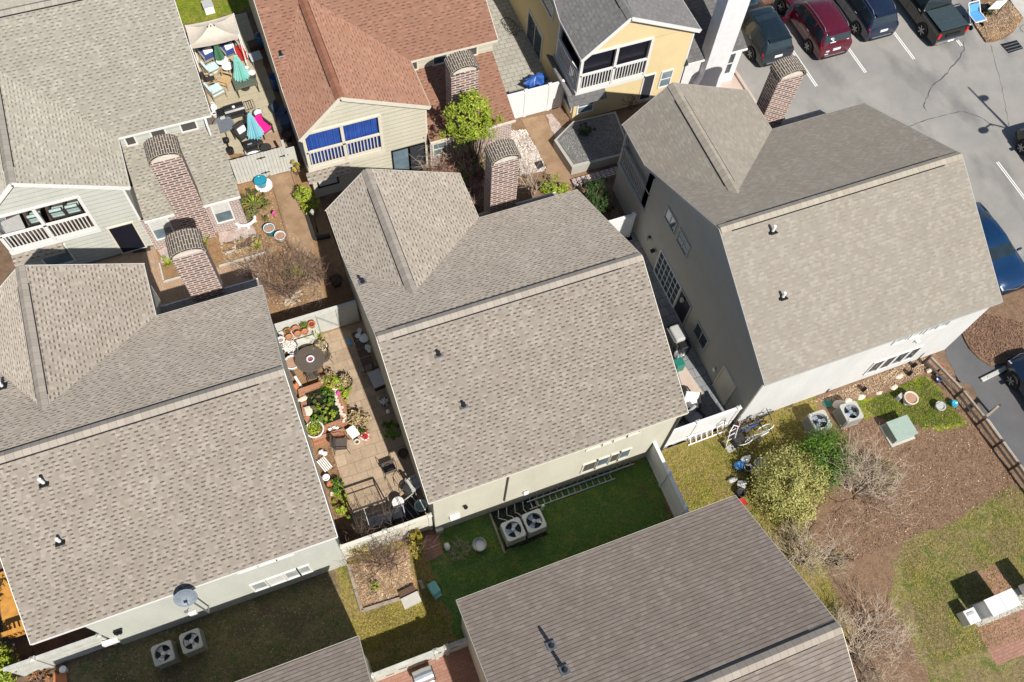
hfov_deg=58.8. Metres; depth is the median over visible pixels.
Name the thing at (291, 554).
window
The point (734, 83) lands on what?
walkway
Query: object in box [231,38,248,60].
closed umbrella
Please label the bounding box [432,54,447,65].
window
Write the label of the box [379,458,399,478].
metal chair
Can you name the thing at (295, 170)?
shrub
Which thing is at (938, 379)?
bucket
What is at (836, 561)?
shrub
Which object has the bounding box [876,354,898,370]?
window
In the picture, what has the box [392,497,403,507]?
round table
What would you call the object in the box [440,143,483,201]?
bare shrub
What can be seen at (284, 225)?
kerb
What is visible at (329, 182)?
window
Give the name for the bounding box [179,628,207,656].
air conditioner
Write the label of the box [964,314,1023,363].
fallen leaves
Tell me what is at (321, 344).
plant
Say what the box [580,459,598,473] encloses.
window
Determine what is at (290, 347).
plant
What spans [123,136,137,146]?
window
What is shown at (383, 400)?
plant pot
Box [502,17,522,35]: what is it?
hose
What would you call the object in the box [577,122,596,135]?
shrub
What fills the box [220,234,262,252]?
shrub
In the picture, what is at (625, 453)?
window
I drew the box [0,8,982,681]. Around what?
ground
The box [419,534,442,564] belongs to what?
brick pad
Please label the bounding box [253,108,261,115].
plastic bag
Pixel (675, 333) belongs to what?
gas grill
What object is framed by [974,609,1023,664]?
brick pad
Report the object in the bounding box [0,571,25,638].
timber deck
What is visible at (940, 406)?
plant pot
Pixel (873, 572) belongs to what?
mulch ground
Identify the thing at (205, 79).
patio chair
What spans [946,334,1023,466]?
drive
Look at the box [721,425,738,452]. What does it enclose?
hand truck
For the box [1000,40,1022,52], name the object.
storm drain
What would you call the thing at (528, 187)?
bare tree
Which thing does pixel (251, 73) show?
bucket
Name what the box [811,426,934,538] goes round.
bare shrub
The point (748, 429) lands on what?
bicycle
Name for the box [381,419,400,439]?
potted fern
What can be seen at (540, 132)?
path
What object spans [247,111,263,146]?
closed umbrella
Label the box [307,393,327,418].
water plant
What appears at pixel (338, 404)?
pebbles
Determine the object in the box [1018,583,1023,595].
mailbox cabinet
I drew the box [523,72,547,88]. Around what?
tarpaulin
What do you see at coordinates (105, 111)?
house
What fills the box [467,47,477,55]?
window
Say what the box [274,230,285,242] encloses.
plant pot
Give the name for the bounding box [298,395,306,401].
rock
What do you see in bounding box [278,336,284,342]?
plant pot
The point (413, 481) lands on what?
patio chair
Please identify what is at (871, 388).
fallen leaves
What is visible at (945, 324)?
window
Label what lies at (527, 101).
fence
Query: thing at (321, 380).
flowering plant
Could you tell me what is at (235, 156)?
planting bed
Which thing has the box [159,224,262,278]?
planting bed
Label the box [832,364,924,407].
edging stones
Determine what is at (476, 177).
bare shrub
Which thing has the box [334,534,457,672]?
lawn
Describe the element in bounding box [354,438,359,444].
plant pot
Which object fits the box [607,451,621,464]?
window
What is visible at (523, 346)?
house
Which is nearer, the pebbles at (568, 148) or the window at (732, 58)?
the pebbles at (568, 148)
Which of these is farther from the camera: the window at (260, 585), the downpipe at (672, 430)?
the downpipe at (672, 430)
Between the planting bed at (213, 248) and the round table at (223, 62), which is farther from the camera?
the round table at (223, 62)
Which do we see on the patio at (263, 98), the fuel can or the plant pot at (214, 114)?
the plant pot at (214, 114)
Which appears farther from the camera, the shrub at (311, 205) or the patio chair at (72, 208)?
the shrub at (311, 205)
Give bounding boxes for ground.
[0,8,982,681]
[801,353,1023,681]
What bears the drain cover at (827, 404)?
on the mulch ground at (873, 572)
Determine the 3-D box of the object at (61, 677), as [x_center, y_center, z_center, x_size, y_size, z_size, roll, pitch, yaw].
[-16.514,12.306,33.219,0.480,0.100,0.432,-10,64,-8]
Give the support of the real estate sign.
on the planting bed at (983, 2)
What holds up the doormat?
on the brick patio at (171, 291)
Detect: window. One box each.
[41,244,76,264]
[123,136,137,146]
[147,218,173,240]
[149,129,166,136]
[179,121,198,132]
[210,202,235,224]
[237,567,257,574]
[249,579,270,591]
[259,560,276,566]
[265,573,286,586]
[277,554,293,560]
[282,568,301,580]
[296,564,313,575]
[317,177,338,188]
[412,62,418,70]
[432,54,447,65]
[432,141,447,156]
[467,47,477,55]
[541,0,553,20]
[562,90,571,112]
[576,101,594,114]
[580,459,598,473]
[585,444,602,451]
[593,455,610,468]
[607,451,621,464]
[613,436,626,441]
[616,447,631,460]
[626,430,641,437]
[657,68,673,88]
[663,205,677,233]
[675,227,690,257]
[692,320,708,351]
[724,53,736,74]
[863,358,886,375]
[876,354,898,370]
[888,349,911,366]
[891,335,910,345]
[900,345,923,362]
[908,330,924,339]
[923,325,939,334]
[936,321,950,329]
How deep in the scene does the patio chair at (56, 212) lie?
38.95 m
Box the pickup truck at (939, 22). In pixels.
[899,0,968,45]
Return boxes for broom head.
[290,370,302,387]
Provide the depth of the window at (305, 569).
34.01 m
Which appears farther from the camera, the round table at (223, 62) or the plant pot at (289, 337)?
the round table at (223, 62)
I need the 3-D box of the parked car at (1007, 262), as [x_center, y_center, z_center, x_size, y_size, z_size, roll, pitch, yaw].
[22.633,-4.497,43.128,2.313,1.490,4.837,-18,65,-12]
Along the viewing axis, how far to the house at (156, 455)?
30.89 m
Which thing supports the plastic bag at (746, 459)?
on the lawn at (798, 412)
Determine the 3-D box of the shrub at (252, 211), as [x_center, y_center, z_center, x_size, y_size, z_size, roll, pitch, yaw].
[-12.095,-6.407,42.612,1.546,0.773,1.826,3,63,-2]
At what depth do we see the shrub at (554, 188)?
43.53 m
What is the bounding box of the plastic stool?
[427,581,441,599]
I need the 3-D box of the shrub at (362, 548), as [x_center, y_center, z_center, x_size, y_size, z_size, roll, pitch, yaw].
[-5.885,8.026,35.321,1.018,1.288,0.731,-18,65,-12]
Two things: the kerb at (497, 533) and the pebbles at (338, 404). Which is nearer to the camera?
the kerb at (497, 533)
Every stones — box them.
[278,289,302,305]
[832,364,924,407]
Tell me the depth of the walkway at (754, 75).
47.98 m
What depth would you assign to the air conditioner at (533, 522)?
36.12 m
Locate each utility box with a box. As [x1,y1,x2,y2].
[201,0,214,14]
[879,415,917,447]
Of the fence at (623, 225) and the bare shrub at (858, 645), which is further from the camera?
the fence at (623, 225)
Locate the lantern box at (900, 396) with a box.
[894,393,903,401]
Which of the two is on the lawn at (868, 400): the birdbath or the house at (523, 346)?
the birdbath
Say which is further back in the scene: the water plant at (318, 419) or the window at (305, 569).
the water plant at (318, 419)
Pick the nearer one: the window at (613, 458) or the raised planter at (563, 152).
the window at (613, 458)
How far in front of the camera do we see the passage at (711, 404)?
40.39 m
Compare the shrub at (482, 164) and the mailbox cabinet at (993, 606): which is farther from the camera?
the shrub at (482, 164)
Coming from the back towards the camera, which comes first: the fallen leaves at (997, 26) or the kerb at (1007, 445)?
the fallen leaves at (997, 26)
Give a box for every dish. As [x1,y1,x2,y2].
[173,589,209,612]
[255,178,271,191]
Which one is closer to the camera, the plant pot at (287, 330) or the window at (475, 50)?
the plant pot at (287, 330)
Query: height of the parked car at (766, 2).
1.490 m
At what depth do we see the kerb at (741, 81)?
47.81 m
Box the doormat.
[133,246,150,253]
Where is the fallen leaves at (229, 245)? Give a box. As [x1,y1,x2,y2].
[220,238,263,261]
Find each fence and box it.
[3,633,117,675]
[229,140,298,183]
[274,300,359,339]
[339,512,432,559]
[370,637,468,681]
[507,79,564,118]
[609,212,636,236]
[646,441,688,517]
[665,405,741,446]
[921,354,1023,483]
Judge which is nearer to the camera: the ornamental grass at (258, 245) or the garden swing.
the garden swing
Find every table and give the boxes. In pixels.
[1,214,30,242]
[213,116,233,135]
[216,56,227,70]
[222,62,232,70]
[232,77,259,97]
[248,50,263,68]
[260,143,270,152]
[295,346,324,372]
[346,425,360,442]
[351,330,373,372]
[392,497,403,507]
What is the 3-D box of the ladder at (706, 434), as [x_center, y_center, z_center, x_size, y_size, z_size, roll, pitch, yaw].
[8.276,3.961,38.599,1.832,0.430,0.267,-19,66,-12]
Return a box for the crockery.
[359,334,367,342]
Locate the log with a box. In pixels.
[418,580,424,589]
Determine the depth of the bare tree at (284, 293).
39.74 m
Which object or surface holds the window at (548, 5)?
in the house at (600, 56)
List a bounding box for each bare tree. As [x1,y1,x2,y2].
[226,242,276,277]
[231,234,328,308]
[337,497,460,617]
[517,158,554,198]
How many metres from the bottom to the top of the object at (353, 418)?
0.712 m
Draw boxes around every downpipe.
[204,118,211,135]
[504,477,508,501]
[660,416,681,451]
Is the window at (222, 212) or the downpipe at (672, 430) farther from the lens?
the window at (222, 212)
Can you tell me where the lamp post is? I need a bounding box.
[310,209,317,232]
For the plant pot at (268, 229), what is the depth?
41.99 m
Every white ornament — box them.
[318,449,326,455]
[444,542,449,550]
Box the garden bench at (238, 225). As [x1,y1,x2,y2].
[235,216,256,227]
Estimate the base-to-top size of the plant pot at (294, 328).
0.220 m
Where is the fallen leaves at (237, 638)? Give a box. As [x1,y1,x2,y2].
[100,575,346,679]
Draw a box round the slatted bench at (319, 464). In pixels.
[316,456,333,473]
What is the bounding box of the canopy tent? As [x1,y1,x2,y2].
[185,13,247,71]
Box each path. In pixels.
[271,172,324,302]
[522,115,575,193]
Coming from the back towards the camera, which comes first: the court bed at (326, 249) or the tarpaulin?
the tarpaulin
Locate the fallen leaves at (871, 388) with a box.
[808,356,930,402]
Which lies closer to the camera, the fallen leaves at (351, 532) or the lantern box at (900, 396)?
the fallen leaves at (351, 532)
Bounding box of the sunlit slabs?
[678,367,703,396]
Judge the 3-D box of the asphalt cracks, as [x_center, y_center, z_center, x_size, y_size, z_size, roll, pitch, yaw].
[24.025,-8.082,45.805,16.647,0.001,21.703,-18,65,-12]
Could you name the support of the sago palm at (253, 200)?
on the court bed at (326, 249)
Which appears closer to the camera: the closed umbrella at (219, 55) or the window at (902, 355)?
the window at (902, 355)
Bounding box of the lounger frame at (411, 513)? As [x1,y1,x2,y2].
[401,494,425,521]
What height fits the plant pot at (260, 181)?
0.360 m
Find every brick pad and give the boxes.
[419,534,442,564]
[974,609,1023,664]
[977,565,1014,594]
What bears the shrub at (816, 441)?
on the lawn at (798, 412)
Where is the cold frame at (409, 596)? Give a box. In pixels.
[398,584,421,609]
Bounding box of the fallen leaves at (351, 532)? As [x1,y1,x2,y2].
[316,446,356,542]
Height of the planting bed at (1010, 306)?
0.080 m
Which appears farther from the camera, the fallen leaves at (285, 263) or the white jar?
the fallen leaves at (285, 263)
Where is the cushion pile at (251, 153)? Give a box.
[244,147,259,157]
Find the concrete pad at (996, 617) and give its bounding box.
[969,588,1023,626]
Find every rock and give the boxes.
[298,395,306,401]
[303,406,311,415]
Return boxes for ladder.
[527,459,633,502]
[528,472,614,509]
[687,422,725,445]
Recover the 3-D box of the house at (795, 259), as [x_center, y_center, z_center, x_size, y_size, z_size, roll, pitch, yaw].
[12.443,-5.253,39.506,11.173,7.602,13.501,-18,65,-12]
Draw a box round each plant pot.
[211,111,217,118]
[254,175,266,187]
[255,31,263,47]
[263,223,274,236]
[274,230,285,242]
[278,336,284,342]
[281,129,291,142]
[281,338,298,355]
[283,327,290,333]
[285,333,292,340]
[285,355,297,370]
[291,325,299,331]
[294,330,301,337]
[300,321,308,329]
[301,328,308,334]
[306,355,313,361]
[306,418,323,437]
[308,320,315,327]
[322,473,329,480]
[325,479,334,488]
[329,274,342,287]
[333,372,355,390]
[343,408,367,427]
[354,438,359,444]
[360,431,369,441]
[377,396,388,405]
[398,448,407,458]
[414,499,426,511]
[934,401,945,410]
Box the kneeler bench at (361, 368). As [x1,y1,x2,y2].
[358,359,378,374]
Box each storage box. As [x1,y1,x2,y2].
[277,113,292,130]
[368,368,385,390]
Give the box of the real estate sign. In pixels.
[985,0,1006,15]
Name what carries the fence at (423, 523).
on the ground at (22, 646)
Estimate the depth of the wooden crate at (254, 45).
47.09 m
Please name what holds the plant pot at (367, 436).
on the patio at (362, 475)
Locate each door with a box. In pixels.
[106,221,146,253]
[391,146,410,170]
[408,142,426,170]
[526,9,542,61]
[638,72,656,101]
[653,249,681,307]
[673,288,691,326]
[712,364,736,405]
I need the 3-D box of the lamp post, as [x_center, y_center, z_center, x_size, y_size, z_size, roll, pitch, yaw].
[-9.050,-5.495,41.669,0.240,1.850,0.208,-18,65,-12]
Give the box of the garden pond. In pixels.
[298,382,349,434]
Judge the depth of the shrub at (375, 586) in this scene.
35.10 m
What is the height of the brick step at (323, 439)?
0.300 m
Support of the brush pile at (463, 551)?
on the lawn at (447, 577)
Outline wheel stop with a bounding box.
[980,366,1006,381]
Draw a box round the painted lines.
[793,32,1023,198]
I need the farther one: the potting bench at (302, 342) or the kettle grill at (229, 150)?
the kettle grill at (229, 150)
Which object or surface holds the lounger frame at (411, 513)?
on the patio at (362, 475)
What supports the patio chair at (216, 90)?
on the patio at (263, 98)
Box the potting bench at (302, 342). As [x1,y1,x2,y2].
[278,323,317,347]
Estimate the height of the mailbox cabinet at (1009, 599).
1.245 m
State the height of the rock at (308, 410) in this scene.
0.320 m
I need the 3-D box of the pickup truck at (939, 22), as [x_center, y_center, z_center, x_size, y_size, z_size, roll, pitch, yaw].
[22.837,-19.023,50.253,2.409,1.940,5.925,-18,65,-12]
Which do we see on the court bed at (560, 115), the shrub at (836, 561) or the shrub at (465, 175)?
the shrub at (465, 175)
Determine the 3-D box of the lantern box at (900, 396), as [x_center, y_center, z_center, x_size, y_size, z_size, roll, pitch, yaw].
[16.996,2.472,39.855,0.250,0.400,0.200,-34,70,-18]
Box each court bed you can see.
[156,167,361,343]
[427,106,631,239]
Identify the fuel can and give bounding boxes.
[739,498,746,505]
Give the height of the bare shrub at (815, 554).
2.144 m
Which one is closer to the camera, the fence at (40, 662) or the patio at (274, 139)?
the fence at (40, 662)
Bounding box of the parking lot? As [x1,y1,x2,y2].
[771,0,1023,385]
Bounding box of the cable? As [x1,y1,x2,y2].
[498,502,526,520]
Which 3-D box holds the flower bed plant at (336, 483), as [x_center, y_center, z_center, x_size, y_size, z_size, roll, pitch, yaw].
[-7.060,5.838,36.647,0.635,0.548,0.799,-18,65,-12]
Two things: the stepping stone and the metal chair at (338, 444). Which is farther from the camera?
the stepping stone
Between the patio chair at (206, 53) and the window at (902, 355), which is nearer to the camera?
the window at (902, 355)
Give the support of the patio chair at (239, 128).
on the patio at (263, 98)
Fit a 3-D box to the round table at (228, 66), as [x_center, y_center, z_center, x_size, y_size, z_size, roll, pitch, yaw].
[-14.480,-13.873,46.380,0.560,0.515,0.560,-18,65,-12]
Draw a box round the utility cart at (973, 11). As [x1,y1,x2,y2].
[962,0,986,29]
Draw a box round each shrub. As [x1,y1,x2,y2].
[0,641,20,681]
[27,670,59,681]
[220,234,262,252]
[240,187,270,221]
[291,159,299,175]
[292,185,311,206]
[297,254,344,291]
[299,195,319,216]
[349,538,367,554]
[369,582,379,591]
[407,528,425,562]
[411,127,527,191]
[424,150,483,190]
[435,87,506,164]
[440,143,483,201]
[442,144,487,196]
[448,150,484,182]
[457,151,484,183]
[464,170,484,209]
[471,197,481,213]
[478,155,484,172]
[539,172,570,194]
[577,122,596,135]
[579,176,615,216]
[622,94,643,109]
[744,440,834,533]
[768,512,861,590]
[791,417,861,493]
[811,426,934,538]
[825,550,852,568]
[831,576,926,681]
[851,452,901,495]
[981,2,994,15]
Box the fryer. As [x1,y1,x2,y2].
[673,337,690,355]
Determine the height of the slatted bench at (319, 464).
0.150 m
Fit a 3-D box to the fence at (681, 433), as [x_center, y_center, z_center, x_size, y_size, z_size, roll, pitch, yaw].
[7.501,3.720,37.871,4.134,1.890,0.184,-18,65,-12]
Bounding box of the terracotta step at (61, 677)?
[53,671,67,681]
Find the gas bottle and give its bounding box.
[210,102,217,111]
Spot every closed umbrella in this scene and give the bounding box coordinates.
[214,45,225,70]
[231,38,248,60]
[233,52,249,90]
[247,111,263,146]
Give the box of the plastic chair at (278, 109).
[271,99,285,118]
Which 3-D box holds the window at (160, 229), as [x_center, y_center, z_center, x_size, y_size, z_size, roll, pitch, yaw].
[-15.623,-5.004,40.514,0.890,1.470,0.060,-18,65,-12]
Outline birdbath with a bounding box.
[903,391,918,404]
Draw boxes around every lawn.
[57,570,351,681]
[175,0,250,24]
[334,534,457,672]
[423,457,670,639]
[655,396,854,637]
[856,376,966,431]
[888,482,1023,681]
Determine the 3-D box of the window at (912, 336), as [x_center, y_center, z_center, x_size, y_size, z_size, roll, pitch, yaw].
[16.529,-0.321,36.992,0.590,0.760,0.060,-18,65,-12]
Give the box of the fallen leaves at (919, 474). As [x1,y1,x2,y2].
[829,382,1022,562]
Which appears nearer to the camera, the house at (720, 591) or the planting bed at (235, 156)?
the house at (720, 591)
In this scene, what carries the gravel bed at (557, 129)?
on the court bed at (560, 115)
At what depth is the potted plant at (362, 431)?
37.69 m
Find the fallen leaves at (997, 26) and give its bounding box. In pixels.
[976,1,1022,40]
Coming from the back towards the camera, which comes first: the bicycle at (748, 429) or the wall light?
the bicycle at (748, 429)
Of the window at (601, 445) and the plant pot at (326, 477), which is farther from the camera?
the plant pot at (326, 477)
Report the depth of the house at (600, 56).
44.29 m
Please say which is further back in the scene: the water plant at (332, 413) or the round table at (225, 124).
the round table at (225, 124)
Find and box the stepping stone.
[535,160,543,168]
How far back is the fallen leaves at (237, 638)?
34.15 m
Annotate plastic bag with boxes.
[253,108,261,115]
[728,477,737,482]
[734,461,744,469]
[737,481,747,488]
[741,455,750,462]
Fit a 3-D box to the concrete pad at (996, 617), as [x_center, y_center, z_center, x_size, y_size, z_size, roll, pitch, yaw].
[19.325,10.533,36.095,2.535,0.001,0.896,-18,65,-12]
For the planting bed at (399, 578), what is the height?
0.001 m
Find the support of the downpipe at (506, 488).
attached to the house at (523, 346)
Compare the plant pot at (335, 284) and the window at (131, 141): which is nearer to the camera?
the window at (131, 141)
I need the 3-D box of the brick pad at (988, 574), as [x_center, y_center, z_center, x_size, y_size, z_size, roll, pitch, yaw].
[19.478,9.626,36.568,1.139,0.001,1.046,-18,65,-12]
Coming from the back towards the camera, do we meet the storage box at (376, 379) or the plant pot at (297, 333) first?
the storage box at (376, 379)
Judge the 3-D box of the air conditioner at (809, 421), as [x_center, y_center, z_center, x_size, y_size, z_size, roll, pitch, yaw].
[13.044,3.541,38.863,0.820,0.820,0.820,-15,65,-10]
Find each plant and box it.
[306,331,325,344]
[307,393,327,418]
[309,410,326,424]
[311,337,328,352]
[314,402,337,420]
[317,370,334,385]
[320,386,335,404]
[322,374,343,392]
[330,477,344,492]
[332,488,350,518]
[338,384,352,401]
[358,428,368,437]
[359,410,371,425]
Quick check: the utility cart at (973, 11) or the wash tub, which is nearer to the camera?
the wash tub
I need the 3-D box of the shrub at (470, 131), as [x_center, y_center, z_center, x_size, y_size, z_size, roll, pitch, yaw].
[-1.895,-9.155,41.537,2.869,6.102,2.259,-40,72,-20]
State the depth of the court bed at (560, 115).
44.48 m
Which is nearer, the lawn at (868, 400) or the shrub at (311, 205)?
the lawn at (868, 400)
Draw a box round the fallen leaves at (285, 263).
[244,185,325,319]
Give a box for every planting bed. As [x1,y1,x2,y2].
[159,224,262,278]
[229,153,253,183]
[350,546,416,607]
[962,288,1023,365]
[972,0,1020,42]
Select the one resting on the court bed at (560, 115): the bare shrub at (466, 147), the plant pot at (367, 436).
the bare shrub at (466, 147)
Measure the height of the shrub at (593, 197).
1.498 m
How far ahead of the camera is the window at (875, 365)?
39.20 m
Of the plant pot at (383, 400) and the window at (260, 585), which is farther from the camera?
the plant pot at (383, 400)
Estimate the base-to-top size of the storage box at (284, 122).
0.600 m
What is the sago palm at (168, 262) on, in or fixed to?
on the planting bed at (213, 248)
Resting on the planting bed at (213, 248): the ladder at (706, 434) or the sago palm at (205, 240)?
the sago palm at (205, 240)
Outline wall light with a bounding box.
[113,629,122,635]
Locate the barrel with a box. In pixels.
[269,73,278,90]
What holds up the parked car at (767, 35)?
on the parking lot
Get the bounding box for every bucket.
[248,70,255,78]
[736,487,745,497]
[743,463,752,472]
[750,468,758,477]
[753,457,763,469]
[935,377,941,382]
[948,400,957,406]
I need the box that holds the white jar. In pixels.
[59,666,68,672]
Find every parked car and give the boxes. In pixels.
[741,0,793,66]
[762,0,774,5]
[777,0,851,59]
[836,0,898,41]
[976,202,1023,294]
[1004,353,1023,395]
[1015,128,1023,154]
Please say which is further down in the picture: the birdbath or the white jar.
the white jar
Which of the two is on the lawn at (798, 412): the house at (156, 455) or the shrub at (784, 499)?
the shrub at (784, 499)
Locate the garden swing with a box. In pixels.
[350,497,405,537]
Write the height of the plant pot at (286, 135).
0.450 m
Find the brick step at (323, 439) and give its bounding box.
[312,428,345,446]
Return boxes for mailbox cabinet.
[972,594,1006,619]
[998,588,1021,610]
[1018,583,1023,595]
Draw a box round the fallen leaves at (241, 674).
[97,574,345,681]
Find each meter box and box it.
[101,638,119,646]
[188,611,197,615]
[435,526,443,533]
[449,513,459,520]
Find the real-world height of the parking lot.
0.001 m
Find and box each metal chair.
[305,370,317,379]
[322,346,333,368]
[330,435,349,455]
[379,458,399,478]
[398,479,417,495]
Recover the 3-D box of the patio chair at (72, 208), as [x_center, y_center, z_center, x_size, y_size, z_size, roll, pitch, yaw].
[-18.949,-5.789,39.249,0.675,0.911,0.630,-15,65,-11]
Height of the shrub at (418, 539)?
1.339 m
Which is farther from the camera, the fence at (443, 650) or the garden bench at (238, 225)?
the garden bench at (238, 225)
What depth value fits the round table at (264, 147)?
43.91 m
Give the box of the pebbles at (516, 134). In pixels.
[511,129,545,175]
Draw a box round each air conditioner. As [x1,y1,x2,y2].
[151,640,180,669]
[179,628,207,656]
[500,517,525,546]
[521,509,546,537]
[801,410,831,436]
[832,401,863,428]
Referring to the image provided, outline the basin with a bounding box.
[674,350,684,358]
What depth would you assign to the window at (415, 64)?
42.28 m
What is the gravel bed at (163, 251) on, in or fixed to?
on the planting bed at (213, 248)
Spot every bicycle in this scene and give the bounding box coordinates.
[727,418,764,437]
[732,420,744,438]
[738,408,773,427]
[739,423,773,445]
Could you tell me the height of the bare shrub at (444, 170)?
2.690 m
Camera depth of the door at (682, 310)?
40.60 m
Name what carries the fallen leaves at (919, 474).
on the mulch ground at (873, 572)
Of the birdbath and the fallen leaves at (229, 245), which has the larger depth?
the fallen leaves at (229, 245)
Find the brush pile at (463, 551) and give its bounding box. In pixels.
[450,536,471,561]
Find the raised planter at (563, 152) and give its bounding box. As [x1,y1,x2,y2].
[553,111,627,174]
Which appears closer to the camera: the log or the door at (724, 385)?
the log
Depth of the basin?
40.03 m
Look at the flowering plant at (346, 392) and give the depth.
38.37 m
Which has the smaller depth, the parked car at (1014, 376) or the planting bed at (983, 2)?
the parked car at (1014, 376)
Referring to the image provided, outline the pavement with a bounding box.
[1009,0,1023,18]
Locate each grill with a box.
[216,99,255,123]
[223,137,233,154]
[243,139,258,153]
[411,665,435,681]
[665,323,685,353]
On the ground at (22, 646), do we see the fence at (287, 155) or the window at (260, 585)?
the fence at (287, 155)
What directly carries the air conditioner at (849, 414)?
on the mulch ground at (873, 572)
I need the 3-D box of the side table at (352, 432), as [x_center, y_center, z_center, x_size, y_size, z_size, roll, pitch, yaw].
[-6.596,3.876,37.800,0.380,0.516,0.500,-34,70,-18]
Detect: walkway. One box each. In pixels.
[680,69,742,88]
[736,47,816,119]
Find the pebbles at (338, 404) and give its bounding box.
[332,388,345,422]
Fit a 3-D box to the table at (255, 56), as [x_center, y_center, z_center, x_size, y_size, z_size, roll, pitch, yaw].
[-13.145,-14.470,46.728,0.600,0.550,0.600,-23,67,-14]
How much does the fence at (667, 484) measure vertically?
1.890 m
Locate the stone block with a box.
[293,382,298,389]
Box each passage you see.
[487,0,562,105]
[626,228,733,449]
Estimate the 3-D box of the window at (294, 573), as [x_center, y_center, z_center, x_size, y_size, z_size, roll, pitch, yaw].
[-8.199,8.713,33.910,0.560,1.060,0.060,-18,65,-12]
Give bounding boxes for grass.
[249,238,262,250]
[283,263,306,274]
[987,0,1021,38]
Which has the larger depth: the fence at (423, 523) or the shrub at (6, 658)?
the fence at (423, 523)
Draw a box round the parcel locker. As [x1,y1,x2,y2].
[956,607,980,626]
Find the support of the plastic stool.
on the lawn at (407, 647)
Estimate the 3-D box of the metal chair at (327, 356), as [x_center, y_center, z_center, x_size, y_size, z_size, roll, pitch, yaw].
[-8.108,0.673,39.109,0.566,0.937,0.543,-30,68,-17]
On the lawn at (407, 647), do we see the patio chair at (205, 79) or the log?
the log
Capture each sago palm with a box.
[161,255,172,267]
[203,233,210,246]
[243,192,263,209]
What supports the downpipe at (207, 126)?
attached to the house at (105, 111)
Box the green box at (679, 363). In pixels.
[673,357,685,371]
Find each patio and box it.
[91,246,269,304]
[185,13,282,183]
[260,129,291,174]
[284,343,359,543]
[318,321,432,536]
[377,646,479,681]
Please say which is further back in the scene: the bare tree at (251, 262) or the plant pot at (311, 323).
the bare tree at (251, 262)
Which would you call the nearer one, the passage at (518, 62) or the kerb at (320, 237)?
the kerb at (320, 237)
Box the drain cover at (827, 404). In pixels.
[823,399,831,407]
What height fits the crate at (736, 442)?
0.440 m
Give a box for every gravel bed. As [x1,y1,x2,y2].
[157,247,167,262]
[218,225,255,244]
[491,497,547,549]
[546,113,564,137]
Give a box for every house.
[0,0,247,265]
[0,228,346,644]
[236,635,374,681]
[249,0,515,197]
[325,139,688,530]
[456,495,856,681]
[509,0,749,120]
[613,56,1002,422]
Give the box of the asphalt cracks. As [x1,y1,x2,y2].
[911,25,1022,408]
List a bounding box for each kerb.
[159,240,266,282]
[269,171,304,247]
[305,211,330,240]
[346,564,418,611]
[489,497,538,553]
[735,73,756,102]
[988,419,1023,474]
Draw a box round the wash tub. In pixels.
[472,537,486,551]
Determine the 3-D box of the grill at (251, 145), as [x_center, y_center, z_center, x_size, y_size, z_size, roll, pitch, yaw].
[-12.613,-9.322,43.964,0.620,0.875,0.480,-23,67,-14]
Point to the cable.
(509, 515)
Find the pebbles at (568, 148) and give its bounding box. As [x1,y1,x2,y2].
[560,115,622,163]
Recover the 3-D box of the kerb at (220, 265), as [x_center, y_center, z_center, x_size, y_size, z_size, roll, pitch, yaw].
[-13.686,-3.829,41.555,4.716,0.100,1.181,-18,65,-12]
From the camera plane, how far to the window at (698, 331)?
39.58 m
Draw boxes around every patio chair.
[25,208,47,226]
[47,202,70,220]
[63,201,85,216]
[197,45,214,64]
[199,58,223,75]
[200,71,215,87]
[202,80,227,103]
[214,68,232,90]
[218,40,239,56]
[231,119,247,145]
[254,113,273,139]
[405,473,420,494]
[680,404,705,424]
[683,391,701,412]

